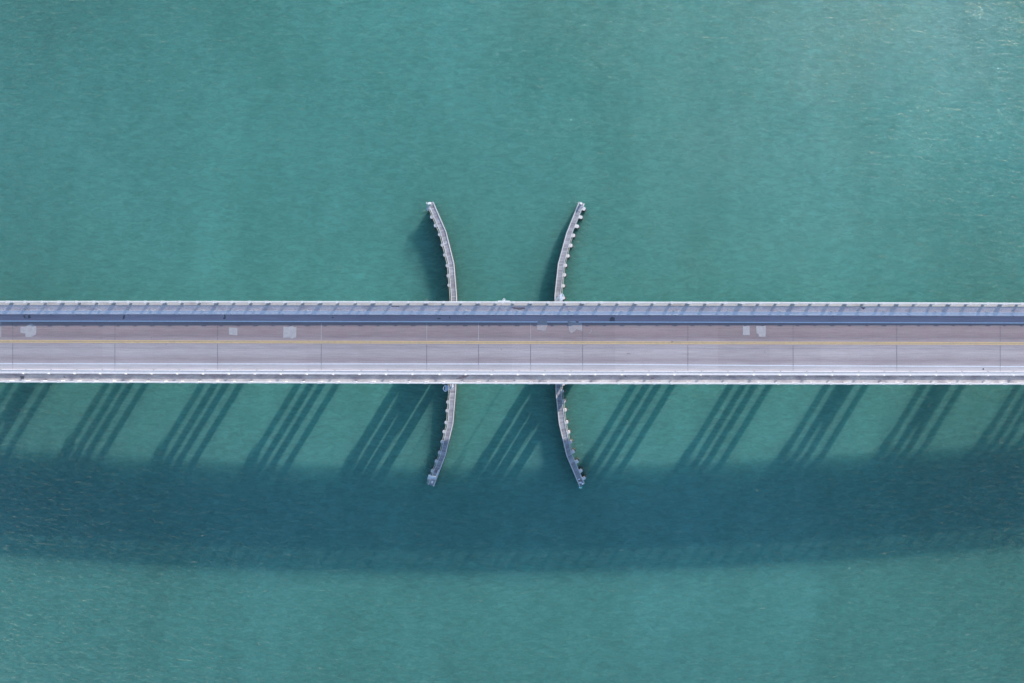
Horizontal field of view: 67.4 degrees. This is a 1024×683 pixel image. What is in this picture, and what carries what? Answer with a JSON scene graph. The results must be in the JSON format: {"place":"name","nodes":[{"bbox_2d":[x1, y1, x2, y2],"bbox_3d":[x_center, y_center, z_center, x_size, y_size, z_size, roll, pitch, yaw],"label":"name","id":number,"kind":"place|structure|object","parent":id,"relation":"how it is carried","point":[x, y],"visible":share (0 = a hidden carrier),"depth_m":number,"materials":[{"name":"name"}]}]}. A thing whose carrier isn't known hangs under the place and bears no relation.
{"place":"outdoors","nodes":[
{"label":"outdoors","id":0,"kind":"place"},
{"bbox_2d":[2,0,1021,679],"bbox_3d":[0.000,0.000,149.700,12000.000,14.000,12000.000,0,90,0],"label":"water","id":1,"kind":"structure","parent":0,"point":[494,4],"depth_m":142.70,"materials":[{"name":"teal liquid"}]},
{"bbox_2d":[417,202,458,486],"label":"fender","id":2,"kind":"object","parent":1,"relation":"in","point":[451,410],"visible":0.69,"depth_m":142.18,"materials":[{"name":"grey concrete"}]},
{"bbox_2d":[443,384,453,391],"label":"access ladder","id":3,"kind":"object","parent":2,"relation":"on","point":[446,387],"visible":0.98,"depth_m":132.30,"materials":[{"name":"metal"}]},
{"bbox_2d":[0,302,1023,382],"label":"bridge","id":4,"kind":"structure","parent":1,"relation":"in","point":[528,307],"depth_m":131.26,"materials":[{"name":"concrete"}]},
{"bbox_2d":[0,314,1023,371],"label":"road","id":5,"kind":"structure","parent":4,"relation":"on","point":[510,342],"depth_m":131.33,"materials":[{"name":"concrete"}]},
{"bbox_2d":[0,310,1023,315],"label":"traffic barrier","id":6,"kind":"object","parent":4,"relation":"on","point":[621,312],"visible":1,"depth_m":130.99,"materials":[{"name":"concrete"}]},
{"bbox_2d":[0,369,1023,375],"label":"traffic barrier","id":7,"kind":"object","parent":4,"relation":"on","point":[518,373],"visible":1,"depth_m":130.97,"materials":[{"name":"concrete"}]},
{"bbox_2d":[0,301,1023,304],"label":"bridge railing","id":8,"kind":"object","parent":4,"relation":"on","point":[638,302],"visible":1,"depth_m":129.96,"materials":[{"name":"metal"}]},
{"bbox_2d":[0,380,1023,384],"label":"bridge railing","id":9,"kind":"object","parent":4,"relation":"on","point":[706,383],"visible":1,"depth_m":130.01,"materials":[{"name":"metal"}]},
{"bbox_2d":[553,202,595,484],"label":"fender","id":10,"kind":"object","parent":1,"relation":"in","point":[567,245],"visible":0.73,"depth_m":142.01,"materials":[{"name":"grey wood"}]}
]}

